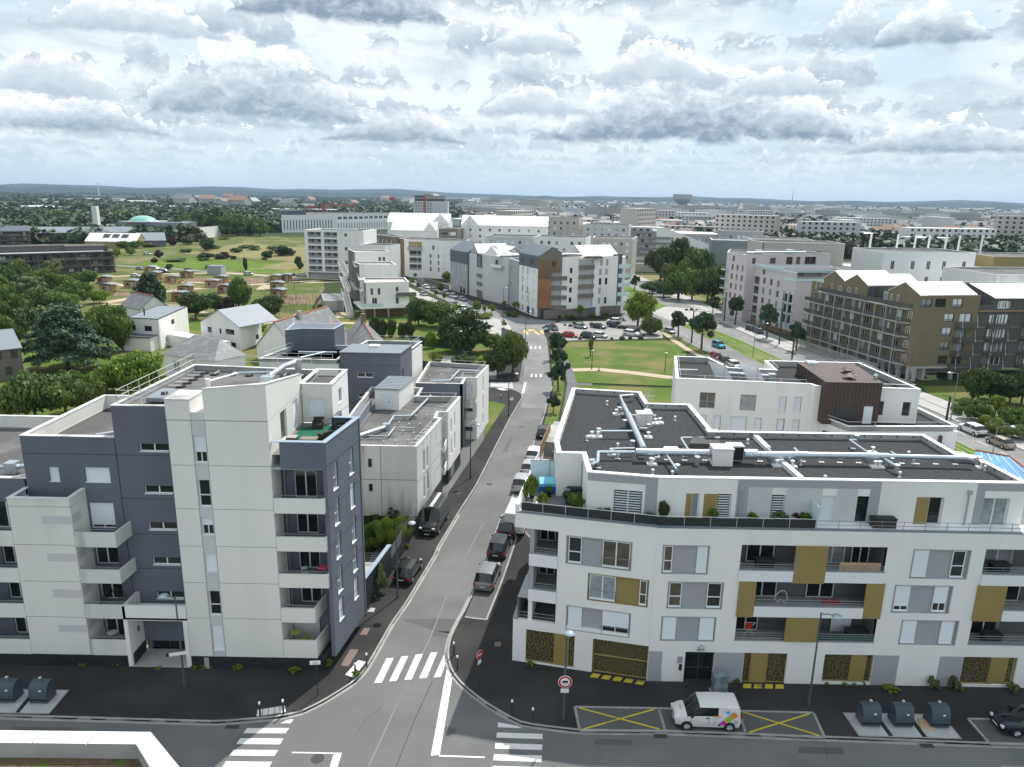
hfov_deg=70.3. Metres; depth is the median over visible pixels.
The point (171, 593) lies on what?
window
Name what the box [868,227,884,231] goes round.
house
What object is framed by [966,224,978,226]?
house
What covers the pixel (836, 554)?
glazed door
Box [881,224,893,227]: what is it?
house
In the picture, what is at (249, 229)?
tree
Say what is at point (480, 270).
apartment building
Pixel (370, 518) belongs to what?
shrub
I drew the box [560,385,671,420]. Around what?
lawn
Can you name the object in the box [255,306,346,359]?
house
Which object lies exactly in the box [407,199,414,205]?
house
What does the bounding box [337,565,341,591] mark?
window
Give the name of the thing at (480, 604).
parking bay
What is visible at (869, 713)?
waste container
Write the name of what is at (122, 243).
tree
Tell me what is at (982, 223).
suburb houses
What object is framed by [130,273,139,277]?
parked car
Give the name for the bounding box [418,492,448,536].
parked van
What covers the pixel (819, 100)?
sky
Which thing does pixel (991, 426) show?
shrub
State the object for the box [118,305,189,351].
house
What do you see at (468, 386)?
window
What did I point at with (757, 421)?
window
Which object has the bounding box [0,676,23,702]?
waste container
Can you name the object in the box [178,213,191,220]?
tree
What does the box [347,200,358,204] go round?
house
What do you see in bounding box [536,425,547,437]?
parked car
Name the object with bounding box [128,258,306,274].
bright field
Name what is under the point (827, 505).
glazed door
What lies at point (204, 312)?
sandy path
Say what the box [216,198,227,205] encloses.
house
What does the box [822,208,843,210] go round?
apartment building
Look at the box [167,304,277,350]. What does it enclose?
house
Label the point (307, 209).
warehouse
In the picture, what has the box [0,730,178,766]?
roof
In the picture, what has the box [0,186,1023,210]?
hills
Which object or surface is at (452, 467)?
garage door
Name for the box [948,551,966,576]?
window
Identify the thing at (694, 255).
tree
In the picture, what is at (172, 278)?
garden shed
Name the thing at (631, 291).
tram strip
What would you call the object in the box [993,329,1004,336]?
window
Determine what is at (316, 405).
window
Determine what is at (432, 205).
tower block
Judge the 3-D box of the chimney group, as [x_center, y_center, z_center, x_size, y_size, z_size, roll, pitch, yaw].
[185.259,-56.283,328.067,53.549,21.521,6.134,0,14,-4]
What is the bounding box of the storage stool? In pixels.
[285,435,297,439]
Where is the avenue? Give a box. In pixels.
[623,279,1023,464]
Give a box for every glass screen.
[530,460,554,479]
[810,499,819,527]
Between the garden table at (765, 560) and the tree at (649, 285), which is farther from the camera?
the tree at (649, 285)
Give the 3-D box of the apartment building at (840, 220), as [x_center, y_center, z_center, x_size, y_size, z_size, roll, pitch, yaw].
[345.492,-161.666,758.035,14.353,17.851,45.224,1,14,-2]
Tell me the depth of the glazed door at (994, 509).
51.85 m
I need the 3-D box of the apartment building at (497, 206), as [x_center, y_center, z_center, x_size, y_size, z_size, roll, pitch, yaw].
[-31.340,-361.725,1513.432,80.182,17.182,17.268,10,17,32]
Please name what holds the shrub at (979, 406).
on the avenue pavement at (805, 353)
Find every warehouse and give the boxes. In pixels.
[113,200,155,201]
[272,208,337,210]
[308,204,355,211]
[452,218,461,225]
[656,219,693,222]
[675,231,716,233]
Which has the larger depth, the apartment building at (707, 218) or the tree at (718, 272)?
the apartment building at (707, 218)
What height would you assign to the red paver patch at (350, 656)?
0.001 m
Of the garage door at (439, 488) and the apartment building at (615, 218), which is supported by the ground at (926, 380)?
the apartment building at (615, 218)
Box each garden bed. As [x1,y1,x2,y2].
[114,293,130,295]
[183,277,212,281]
[244,277,265,283]
[283,295,306,297]
[284,299,312,304]
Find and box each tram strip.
[624,286,666,310]
[684,324,735,338]
[703,336,974,454]
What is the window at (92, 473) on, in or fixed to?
in the apartment building at (216, 504)
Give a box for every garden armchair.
[312,416,324,428]
[317,430,332,440]
[336,420,346,429]
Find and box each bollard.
[258,701,260,716]
[281,699,284,714]
[511,699,512,714]
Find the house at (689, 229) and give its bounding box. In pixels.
[678,228,692,231]
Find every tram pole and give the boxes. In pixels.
[691,309,699,342]
[721,291,726,320]
[778,308,782,343]
[790,319,796,358]
[944,395,951,420]
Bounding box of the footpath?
[564,359,577,406]
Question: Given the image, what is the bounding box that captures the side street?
[521,342,551,407]
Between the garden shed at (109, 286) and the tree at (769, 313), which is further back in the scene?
the garden shed at (109, 286)
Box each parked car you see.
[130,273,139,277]
[160,269,170,272]
[243,271,253,274]
[392,557,422,584]
[419,291,427,295]
[449,293,457,298]
[458,296,466,300]
[473,561,501,591]
[486,533,512,559]
[496,515,515,538]
[511,472,527,491]
[520,459,534,473]
[525,446,539,458]
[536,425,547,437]
[547,324,558,330]
[561,331,577,337]
[573,322,587,328]
[580,331,597,338]
[590,323,606,328]
[593,331,607,338]
[606,321,622,327]
[607,317,621,322]
[622,329,640,336]
[664,327,675,333]
[709,351,720,359]
[711,340,725,348]
[718,355,729,364]
[726,359,741,367]
[957,422,987,435]
[985,435,1016,448]
[989,704,1023,737]
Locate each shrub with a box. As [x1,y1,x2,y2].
[154,250,163,256]
[163,258,185,261]
[164,264,173,268]
[168,236,177,245]
[180,249,191,251]
[196,252,215,259]
[214,253,225,258]
[218,296,234,308]
[220,252,229,257]
[229,248,242,251]
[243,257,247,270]
[246,244,260,249]
[261,250,273,257]
[274,245,290,255]
[294,256,303,268]
[364,514,381,524]
[364,519,385,549]
[368,317,379,333]
[375,516,405,548]
[378,319,386,335]
[387,319,396,336]
[393,515,411,538]
[398,323,406,337]
[405,321,414,337]
[424,330,437,347]
[431,352,442,361]
[450,354,476,363]
[473,300,480,309]
[476,357,486,363]
[477,312,492,317]
[503,311,518,316]
[639,315,662,334]
[950,403,963,414]
[956,397,994,419]
[975,414,1004,425]
[983,421,1009,434]
[997,406,1023,424]
[1014,414,1023,424]
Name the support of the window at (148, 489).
in the apartment building at (216, 504)
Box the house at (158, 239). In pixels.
[141,232,165,246]
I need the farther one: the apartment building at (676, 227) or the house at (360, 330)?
the apartment building at (676, 227)
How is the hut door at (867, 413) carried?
in the apartment building at (809, 395)
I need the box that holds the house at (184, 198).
[172,194,196,203]
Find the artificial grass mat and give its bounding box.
[295,425,335,440]
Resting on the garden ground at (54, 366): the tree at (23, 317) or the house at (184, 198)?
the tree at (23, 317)
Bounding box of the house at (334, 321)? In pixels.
[332,319,346,344]
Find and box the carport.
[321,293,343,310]
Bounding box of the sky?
[0,0,1023,202]
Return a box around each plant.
[232,664,242,670]
[288,666,301,673]
[325,656,332,666]
[351,669,360,675]
[375,562,388,588]
[522,479,535,501]
[526,660,534,666]
[528,473,538,497]
[536,491,548,503]
[544,486,552,496]
[562,491,570,503]
[567,492,584,508]
[658,500,669,516]
[708,508,718,517]
[747,512,757,518]
[772,510,788,517]
[791,513,800,518]
[800,512,811,519]
[882,683,900,693]
[927,675,933,687]
[933,679,940,688]
[948,675,961,687]
[1005,682,1019,693]
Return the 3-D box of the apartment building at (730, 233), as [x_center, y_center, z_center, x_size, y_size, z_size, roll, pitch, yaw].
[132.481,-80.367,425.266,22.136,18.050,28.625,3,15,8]
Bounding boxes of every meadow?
[31,235,306,276]
[184,243,305,261]
[261,262,305,271]
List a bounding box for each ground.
[0,194,1023,647]
[0,313,491,415]
[31,269,324,319]
[333,311,486,369]
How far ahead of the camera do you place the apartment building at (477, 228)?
354.04 m
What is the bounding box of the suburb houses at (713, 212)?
[455,199,1023,222]
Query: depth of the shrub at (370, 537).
72.04 m
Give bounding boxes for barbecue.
[571,486,581,492]
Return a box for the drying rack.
[743,622,754,635]
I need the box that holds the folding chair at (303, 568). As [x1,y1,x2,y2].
[301,566,307,573]
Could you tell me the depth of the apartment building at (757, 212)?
1223.65 m
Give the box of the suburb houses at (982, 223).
[462,198,1023,226]
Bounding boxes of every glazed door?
[539,567,554,574]
[540,530,555,540]
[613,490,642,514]
[691,494,698,517]
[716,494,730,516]
[736,617,757,629]
[745,545,774,561]
[755,582,776,595]
[770,495,784,517]
[805,583,833,596]
[819,496,834,520]
[827,546,845,562]
[829,618,851,631]
[850,547,869,562]
[854,496,868,520]
[926,497,942,522]
[970,621,995,633]
[980,498,1008,523]
[983,549,1010,565]
[1005,586,1020,600]
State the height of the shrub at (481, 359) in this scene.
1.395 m
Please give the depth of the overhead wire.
162.77 m
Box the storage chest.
[869,515,897,528]
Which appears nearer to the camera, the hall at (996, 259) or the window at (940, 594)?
the window at (940, 594)
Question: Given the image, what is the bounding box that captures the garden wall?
[365,507,417,607]
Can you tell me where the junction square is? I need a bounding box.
[401,274,641,341]
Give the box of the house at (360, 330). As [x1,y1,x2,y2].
[346,313,382,344]
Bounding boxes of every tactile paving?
[257,705,285,715]
[345,660,365,677]
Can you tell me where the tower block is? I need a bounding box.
[413,193,448,213]
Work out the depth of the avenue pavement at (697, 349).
176.51 m
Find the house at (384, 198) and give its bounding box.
[380,196,390,200]
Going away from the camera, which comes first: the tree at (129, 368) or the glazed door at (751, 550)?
the glazed door at (751, 550)
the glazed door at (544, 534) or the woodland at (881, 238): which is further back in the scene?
the woodland at (881, 238)
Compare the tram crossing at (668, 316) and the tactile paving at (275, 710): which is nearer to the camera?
the tactile paving at (275, 710)
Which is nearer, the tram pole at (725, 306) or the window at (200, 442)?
the window at (200, 442)
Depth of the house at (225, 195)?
2545.60 m
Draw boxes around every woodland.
[0,190,476,243]
[449,199,1023,257]
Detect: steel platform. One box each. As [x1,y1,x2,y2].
[0,689,68,713]
[843,712,961,738]
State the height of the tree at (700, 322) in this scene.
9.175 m
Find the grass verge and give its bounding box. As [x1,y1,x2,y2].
[544,344,564,424]
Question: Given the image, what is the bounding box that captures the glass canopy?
[975,449,1023,516]
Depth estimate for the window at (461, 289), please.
265.21 m
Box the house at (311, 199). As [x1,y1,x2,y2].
[304,197,315,201]
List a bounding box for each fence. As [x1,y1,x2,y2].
[314,288,326,307]
[410,336,467,355]
[422,360,432,368]
[424,277,448,288]
[761,323,790,335]
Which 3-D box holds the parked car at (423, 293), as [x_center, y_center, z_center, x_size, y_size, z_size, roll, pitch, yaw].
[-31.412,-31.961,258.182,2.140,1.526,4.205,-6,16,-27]
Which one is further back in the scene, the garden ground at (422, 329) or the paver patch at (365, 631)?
the garden ground at (422, 329)
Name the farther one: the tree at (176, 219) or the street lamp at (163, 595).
the tree at (176, 219)
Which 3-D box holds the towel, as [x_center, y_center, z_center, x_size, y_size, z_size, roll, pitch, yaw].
[-13.746,13.425,53.208,0.601,0.100,0.727,6,15,18]
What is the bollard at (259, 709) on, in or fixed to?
on the pavement at (162, 695)
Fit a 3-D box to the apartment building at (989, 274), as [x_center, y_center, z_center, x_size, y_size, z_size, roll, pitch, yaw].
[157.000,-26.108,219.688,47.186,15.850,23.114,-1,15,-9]
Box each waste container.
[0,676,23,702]
[28,676,56,702]
[756,328,762,333]
[855,699,881,726]
[887,699,914,726]
[923,700,950,727]
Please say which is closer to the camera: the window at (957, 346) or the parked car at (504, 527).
the parked car at (504, 527)
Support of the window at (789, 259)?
in the apartment building at (756, 279)
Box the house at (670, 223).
[665,222,678,224]
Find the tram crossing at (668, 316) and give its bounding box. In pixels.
[652,307,719,323]
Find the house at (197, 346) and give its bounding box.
[161,335,245,375]
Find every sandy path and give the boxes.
[92,303,397,325]
[96,280,223,286]
[101,281,340,302]
[103,273,339,279]
[255,280,318,289]
[572,368,672,378]
[661,332,704,356]
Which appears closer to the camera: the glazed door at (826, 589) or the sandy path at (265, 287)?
the glazed door at (826, 589)
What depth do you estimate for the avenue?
173.67 m
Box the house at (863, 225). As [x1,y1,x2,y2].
[861,223,867,229]
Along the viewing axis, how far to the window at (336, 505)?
52.79 m
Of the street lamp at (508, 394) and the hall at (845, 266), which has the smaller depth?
the street lamp at (508, 394)
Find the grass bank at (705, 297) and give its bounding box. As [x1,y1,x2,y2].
[697,293,722,305]
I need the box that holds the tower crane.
[389,196,490,212]
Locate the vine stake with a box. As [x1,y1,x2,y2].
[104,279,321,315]
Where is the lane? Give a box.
[116,265,299,279]
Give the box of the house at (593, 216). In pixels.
[586,214,597,218]
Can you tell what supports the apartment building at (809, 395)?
on the ground at (926, 380)
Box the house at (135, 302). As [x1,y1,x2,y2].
[119,291,165,315]
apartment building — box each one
[0,225,30,245]
[0,244,115,274]
[0,354,366,670]
[38,227,136,242]
[101,215,223,237]
[258,323,422,386]
[275,210,389,232]
[304,228,376,278]
[337,249,415,317]
[339,344,411,413]
[349,376,460,527]
[359,243,400,276]
[377,234,402,243]
[387,212,452,233]
[391,221,438,237]
[399,237,469,278]
[416,359,488,447]
[439,227,462,238]
[450,240,521,303]
[461,215,548,243]
[479,205,507,207]
[481,198,501,203]
[485,234,538,252]
[490,203,516,205]
[493,208,524,213]
[496,210,533,215]
[509,258,518,309]
[512,388,1023,688]
[518,244,630,318]
[520,199,538,206]
[535,235,590,252]
[539,200,549,207]
[548,217,582,235]
[552,200,561,207]
[582,223,630,244]
[583,219,608,221]
[590,221,619,223]
[593,235,637,278]
[612,216,620,221]
[620,208,656,228]
[630,226,708,259]
[656,210,675,218]
[659,225,713,231]
[671,354,958,449]
[676,212,707,216]
[680,233,768,243]
[682,216,713,220]
[684,205,713,211]
[704,221,714,224]
[714,214,780,232]
[717,229,763,237]
[719,249,843,330]
[742,236,814,240]
[743,203,756,211]
[743,210,773,215]
[747,239,844,278]
[794,270,980,380]
[796,221,860,236]
[804,205,814,210]
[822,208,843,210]
[828,219,861,228]
[832,217,859,219]
[850,247,975,280]
[854,218,893,226]
[898,227,996,237]
[899,236,948,241]
[901,209,913,212]
[919,281,1023,283]
[922,216,955,227]
[941,267,1023,281]
[966,283,1023,369]
[994,212,1011,216]
[994,215,1023,236]
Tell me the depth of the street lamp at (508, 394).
116.67 m
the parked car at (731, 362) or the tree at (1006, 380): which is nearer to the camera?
the tree at (1006, 380)
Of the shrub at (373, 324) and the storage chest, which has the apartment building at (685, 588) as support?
the storage chest
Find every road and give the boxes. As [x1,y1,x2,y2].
[0,356,1023,766]
[489,383,522,392]
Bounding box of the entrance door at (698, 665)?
[683,652,713,679]
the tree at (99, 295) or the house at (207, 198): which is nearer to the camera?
the tree at (99, 295)
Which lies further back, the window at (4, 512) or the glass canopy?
the glass canopy
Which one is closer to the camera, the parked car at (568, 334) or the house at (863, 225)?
the parked car at (568, 334)
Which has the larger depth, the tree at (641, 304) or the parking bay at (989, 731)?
the tree at (641, 304)
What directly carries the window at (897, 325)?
in the apartment building at (907, 325)
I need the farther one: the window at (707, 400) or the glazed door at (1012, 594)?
the window at (707, 400)
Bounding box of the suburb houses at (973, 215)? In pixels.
[463,200,994,228]
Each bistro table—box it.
[107,629,117,637]
[291,629,300,639]
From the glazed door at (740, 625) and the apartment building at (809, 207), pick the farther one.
the apartment building at (809, 207)
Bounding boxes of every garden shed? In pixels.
[96,275,112,283]
[97,282,117,291]
[122,278,138,287]
[142,265,157,272]
[146,271,162,278]
[163,274,180,282]
[171,290,189,300]
[176,283,195,292]
[178,269,194,277]
[204,278,220,287]
[207,265,225,274]
[212,274,229,282]
[215,283,229,292]
[266,273,282,281]
[269,280,285,289]
[269,287,287,297]
[280,273,293,280]
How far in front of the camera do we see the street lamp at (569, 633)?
48.19 m
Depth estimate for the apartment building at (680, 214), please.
1119.73 m
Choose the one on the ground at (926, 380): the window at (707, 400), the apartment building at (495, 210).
the apartment building at (495, 210)
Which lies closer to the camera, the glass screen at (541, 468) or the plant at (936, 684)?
the plant at (936, 684)
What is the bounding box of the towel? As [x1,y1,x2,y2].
[318,564,327,569]
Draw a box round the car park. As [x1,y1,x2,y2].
[545,321,662,340]
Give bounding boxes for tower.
[91,206,100,224]
[673,194,692,205]
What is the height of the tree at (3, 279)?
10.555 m
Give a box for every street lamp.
[158,593,185,686]
[395,521,415,597]
[470,423,479,478]
[508,373,518,415]
[562,629,574,719]
[807,612,841,705]
[947,372,958,419]
[992,425,1015,451]
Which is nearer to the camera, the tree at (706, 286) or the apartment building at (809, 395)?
the apartment building at (809, 395)
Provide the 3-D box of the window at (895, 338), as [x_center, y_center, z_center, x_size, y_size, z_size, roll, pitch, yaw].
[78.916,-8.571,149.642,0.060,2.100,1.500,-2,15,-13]
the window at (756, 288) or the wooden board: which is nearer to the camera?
the wooden board
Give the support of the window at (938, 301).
in the apartment building at (907, 325)
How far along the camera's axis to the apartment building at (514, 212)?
604.34 m
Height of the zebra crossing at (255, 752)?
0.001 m
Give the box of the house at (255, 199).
[250,197,259,201]
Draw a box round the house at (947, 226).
[941,225,954,227]
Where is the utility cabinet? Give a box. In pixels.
[708,671,729,691]
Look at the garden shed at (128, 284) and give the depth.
263.78 m
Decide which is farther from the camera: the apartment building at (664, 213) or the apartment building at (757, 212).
the apartment building at (757, 212)
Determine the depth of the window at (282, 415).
53.10 m
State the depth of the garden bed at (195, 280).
290.24 m
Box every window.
[0,501,10,526]
[2,546,16,562]
[5,366,12,374]
[9,582,22,597]
[10,350,17,357]
[15,618,28,632]
[49,467,59,480]
[85,467,110,481]
[90,503,115,527]
[96,547,118,562]
[101,583,122,597]
[106,619,124,635]
[140,443,168,450]
[144,326,151,330]
[145,485,172,492]
[149,522,176,528]
[153,557,180,563]
[153,640,184,646]
[157,591,183,597]
[173,360,179,370]
[194,436,206,461]
[198,480,211,505]
[202,518,213,533]
[205,554,216,570]
[209,591,220,613]
[212,625,224,648]
[226,329,233,334]
[280,409,285,439]
[292,399,296,427]
[294,471,316,497]
[297,514,318,532]
[299,552,319,567]
[301,588,321,601]
[308,398,325,420]
[333,461,336,488]
[334,497,338,524]
[336,532,339,557]
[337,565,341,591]
[339,597,342,617]
[349,448,352,473]
[350,482,353,507]
[351,517,354,541]
[353,546,355,569]
[354,577,356,596]
[357,372,372,376]
[368,459,371,466]
[372,298,376,303]
[459,286,464,293]
[466,384,471,393]
[568,536,581,562]
[568,606,581,626]
[589,574,615,600]
[602,540,630,567]
[602,611,628,633]
[639,580,646,604]
[661,617,676,637]
[662,546,672,570]
[668,582,681,605]
[695,546,707,571]
[698,618,714,638]
[699,392,714,407]
[706,583,721,606]
[713,415,720,429]
[730,416,746,429]
[739,394,755,410]
[753,417,761,429]
[754,286,758,293]
[755,276,759,283]
[770,258,775,263]
[776,419,783,431]
[778,397,786,411]
[784,304,790,312]
[785,293,792,302]
[786,257,792,264]
[792,419,799,430]
[793,397,801,411]
[804,257,815,263]
[877,332,881,339]
[878,401,883,414]
[883,291,888,299]
[892,350,895,360]
[892,586,910,609]
[894,337,897,346]
[896,323,899,333]
[898,310,901,319]
[899,621,916,641]
[901,402,910,415]
[910,261,914,269]
[910,550,929,575]
[921,299,931,306]
[926,261,930,269]
[930,586,948,610]
[935,299,945,306]
[937,356,946,363]
[938,621,954,642]
[939,342,948,349]
[941,327,951,335]
[943,314,953,321]
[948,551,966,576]
[951,354,960,363]
[952,299,962,306]
[953,340,962,350]
[955,329,965,337]
[959,314,971,321]
[988,357,999,364]
[991,343,1002,351]
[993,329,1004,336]
[996,315,1007,322]
[997,301,1007,308]
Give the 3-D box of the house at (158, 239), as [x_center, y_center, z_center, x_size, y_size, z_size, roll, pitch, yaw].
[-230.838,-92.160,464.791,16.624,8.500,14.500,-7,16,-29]
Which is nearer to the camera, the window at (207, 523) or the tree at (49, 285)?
the window at (207, 523)
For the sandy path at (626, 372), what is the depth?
149.34 m
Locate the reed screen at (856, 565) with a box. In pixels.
[839,562,880,570]
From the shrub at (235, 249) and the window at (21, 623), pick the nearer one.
the window at (21, 623)
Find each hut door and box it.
[382,393,393,408]
[862,406,872,423]
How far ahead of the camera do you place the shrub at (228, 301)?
210.68 m
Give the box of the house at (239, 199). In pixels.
[227,195,250,205]
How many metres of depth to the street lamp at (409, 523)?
62.90 m
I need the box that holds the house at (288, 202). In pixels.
[278,199,296,205]
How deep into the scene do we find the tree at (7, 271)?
230.08 m
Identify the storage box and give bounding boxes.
[564,486,574,492]
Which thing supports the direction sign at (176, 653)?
attached to the street lamp at (163, 595)
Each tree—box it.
[0,265,17,280]
[0,273,8,286]
[0,282,26,314]
[0,314,17,332]
[0,369,54,414]
[0,401,13,414]
[4,305,39,333]
[5,274,26,293]
[6,258,31,273]
[8,276,44,292]
[13,323,25,339]
[19,269,51,287]
[19,293,34,306]
[20,301,122,369]
[22,286,53,310]
[30,267,64,287]
[33,369,97,412]
[40,209,63,217]
[40,259,62,270]
[40,290,81,306]
[42,280,54,289]
[53,280,93,300]
[54,211,75,215]
[60,274,75,284]
[67,272,80,279]
[73,373,106,402]
[78,269,97,283]
[83,302,133,351]
[88,364,119,393]
[89,290,111,302]
[99,211,115,215]
[106,349,164,393]
[113,210,127,214]
[113,248,120,256]
[115,241,127,246]
[124,247,135,254]
[128,240,144,247]
[129,272,166,302]
[143,243,156,246]
[167,217,182,221]
[176,291,213,318]
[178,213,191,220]
[180,236,194,243]
[190,210,211,226]
[199,236,215,250]
[200,208,224,225]
[204,292,223,310]
[213,213,238,235]
[225,213,249,235]
[227,276,252,306]
[242,216,254,234]
[249,218,270,235]
[251,295,284,314]
[266,246,277,250]
[285,248,295,254]
[381,504,407,519]
[405,297,429,325]
[423,300,455,323]
[435,308,489,351]
[437,283,443,292]
[442,271,449,280]
[482,344,512,375]
[483,332,499,347]
[487,304,494,312]
[496,329,528,374]
[512,301,519,309]
[546,394,560,412]
[547,359,570,390]
[549,332,567,349]
[549,348,567,361]
[577,304,583,317]
[587,338,593,355]
[624,290,657,325]
[630,275,639,290]
[639,281,658,292]
[644,244,678,281]
[655,281,669,294]
[661,262,675,280]
[662,269,689,298]
[670,237,690,265]
[671,310,688,336]
[674,257,694,272]
[678,268,705,299]
[681,245,707,270]
[688,311,716,348]
[691,267,720,299]
[700,248,717,269]
[705,296,720,313]
[709,263,725,303]
[728,296,744,324]
[759,304,779,337]
[789,322,806,349]
[957,366,995,398]
[985,372,1004,398]
[985,395,1005,416]
[996,374,1023,402]
[1003,423,1023,438]
[1008,367,1023,403]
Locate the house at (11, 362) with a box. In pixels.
[0,328,23,380]
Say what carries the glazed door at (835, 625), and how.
in the apartment building at (685, 588)
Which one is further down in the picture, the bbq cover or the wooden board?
the wooden board
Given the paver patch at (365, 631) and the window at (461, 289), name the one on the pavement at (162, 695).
the paver patch at (365, 631)
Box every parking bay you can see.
[465,438,542,619]
[574,706,665,731]
[659,707,745,733]
[740,710,825,738]
[967,718,1023,744]
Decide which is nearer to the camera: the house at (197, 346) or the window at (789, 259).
the house at (197, 346)
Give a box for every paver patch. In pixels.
[341,649,357,665]
[359,628,369,634]
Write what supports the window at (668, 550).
in the apartment building at (685, 588)
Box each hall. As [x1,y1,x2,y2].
[708,238,776,264]
[842,262,977,270]
[974,252,1023,266]
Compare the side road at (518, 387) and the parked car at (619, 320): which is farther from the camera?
the parked car at (619, 320)
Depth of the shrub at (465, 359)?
151.24 m
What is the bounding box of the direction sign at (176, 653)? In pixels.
[166,651,187,656]
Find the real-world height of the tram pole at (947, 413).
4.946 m
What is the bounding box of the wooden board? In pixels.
[917,718,934,730]
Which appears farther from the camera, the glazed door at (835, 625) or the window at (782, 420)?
the window at (782, 420)
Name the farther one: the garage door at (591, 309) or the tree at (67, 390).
the garage door at (591, 309)
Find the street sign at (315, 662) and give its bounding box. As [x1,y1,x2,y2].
[310,660,319,694]
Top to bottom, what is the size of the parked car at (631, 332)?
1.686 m
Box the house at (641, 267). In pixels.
[636,262,654,271]
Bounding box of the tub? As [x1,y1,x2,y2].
[830,599,838,604]
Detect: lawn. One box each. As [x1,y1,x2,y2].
[485,401,504,435]
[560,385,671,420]
[563,340,686,385]
[922,386,1011,406]
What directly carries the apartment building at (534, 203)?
on the ground at (926, 380)
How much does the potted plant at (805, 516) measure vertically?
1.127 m
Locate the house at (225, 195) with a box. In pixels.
[222,193,234,197]
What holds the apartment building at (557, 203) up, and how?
on the ground at (926, 380)
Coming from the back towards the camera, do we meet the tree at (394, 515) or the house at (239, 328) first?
the house at (239, 328)
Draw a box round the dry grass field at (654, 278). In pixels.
[638,275,705,299]
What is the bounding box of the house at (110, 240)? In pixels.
[85,233,144,247]
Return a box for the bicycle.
[100,588,125,598]
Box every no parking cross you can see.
[579,707,659,729]
[743,711,818,735]
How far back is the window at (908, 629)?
52.43 m
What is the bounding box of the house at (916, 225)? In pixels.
[910,223,921,226]
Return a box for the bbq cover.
[538,476,555,492]
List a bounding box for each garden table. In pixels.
[299,436,318,440]
[753,556,776,567]
[843,626,866,633]
[978,629,1003,641]
[987,560,1012,571]
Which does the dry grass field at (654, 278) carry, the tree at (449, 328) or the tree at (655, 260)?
the tree at (655, 260)
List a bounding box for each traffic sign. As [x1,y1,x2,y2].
[477,650,481,687]
[558,676,571,692]
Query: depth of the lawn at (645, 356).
160.23 m
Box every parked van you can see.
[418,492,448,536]
[505,498,524,534]
[671,692,741,731]
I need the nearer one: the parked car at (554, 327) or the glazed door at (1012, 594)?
the glazed door at (1012, 594)
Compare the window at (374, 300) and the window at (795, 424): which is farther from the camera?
the window at (374, 300)
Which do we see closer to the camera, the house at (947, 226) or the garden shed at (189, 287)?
the garden shed at (189, 287)
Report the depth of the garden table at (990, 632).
53.21 m
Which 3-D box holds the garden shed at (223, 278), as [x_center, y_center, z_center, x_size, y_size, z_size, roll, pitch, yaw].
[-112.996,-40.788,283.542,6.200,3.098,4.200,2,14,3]
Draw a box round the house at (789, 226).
[782,224,795,227]
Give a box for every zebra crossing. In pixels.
[222,719,292,766]
[374,652,446,682]
[491,382,512,387]
[492,722,542,766]
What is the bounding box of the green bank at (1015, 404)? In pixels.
[991,395,1023,418]
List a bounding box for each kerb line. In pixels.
[637,281,1023,449]
[681,325,763,364]
[718,331,974,449]
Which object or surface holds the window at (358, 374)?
in the apartment building at (367, 366)
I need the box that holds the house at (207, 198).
[201,195,215,203]
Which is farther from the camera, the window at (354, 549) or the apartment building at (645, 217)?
the apartment building at (645, 217)
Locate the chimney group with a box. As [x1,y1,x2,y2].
[869,234,983,254]
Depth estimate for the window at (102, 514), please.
53.31 m
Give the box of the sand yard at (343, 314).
[335,312,346,317]
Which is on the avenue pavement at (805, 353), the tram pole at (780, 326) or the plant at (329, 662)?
the tram pole at (780, 326)
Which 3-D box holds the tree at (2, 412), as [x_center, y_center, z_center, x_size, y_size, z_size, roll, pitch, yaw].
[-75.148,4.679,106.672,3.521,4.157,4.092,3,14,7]
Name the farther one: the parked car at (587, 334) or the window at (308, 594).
the parked car at (587, 334)
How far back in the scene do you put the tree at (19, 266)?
253.40 m
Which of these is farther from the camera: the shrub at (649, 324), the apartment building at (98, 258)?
the apartment building at (98, 258)
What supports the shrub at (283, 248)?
on the dry meadow at (254, 254)
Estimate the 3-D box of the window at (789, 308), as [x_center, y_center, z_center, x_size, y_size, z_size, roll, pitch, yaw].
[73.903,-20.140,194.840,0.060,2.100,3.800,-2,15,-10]
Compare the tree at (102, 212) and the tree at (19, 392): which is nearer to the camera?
the tree at (19, 392)
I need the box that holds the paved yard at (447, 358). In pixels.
[440,356,475,362]
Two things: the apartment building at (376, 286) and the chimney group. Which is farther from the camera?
the chimney group
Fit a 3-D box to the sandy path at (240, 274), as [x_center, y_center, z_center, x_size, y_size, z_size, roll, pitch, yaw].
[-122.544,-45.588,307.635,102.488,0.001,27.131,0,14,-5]
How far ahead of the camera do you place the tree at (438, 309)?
193.33 m
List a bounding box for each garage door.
[433,480,442,493]
[450,463,453,478]
[588,307,595,315]
[750,314,755,322]
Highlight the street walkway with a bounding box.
[409,288,512,335]
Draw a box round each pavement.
[0,387,522,725]
[401,276,621,320]
[444,332,1023,748]
[489,328,524,382]
[623,305,730,366]
[631,274,1023,448]

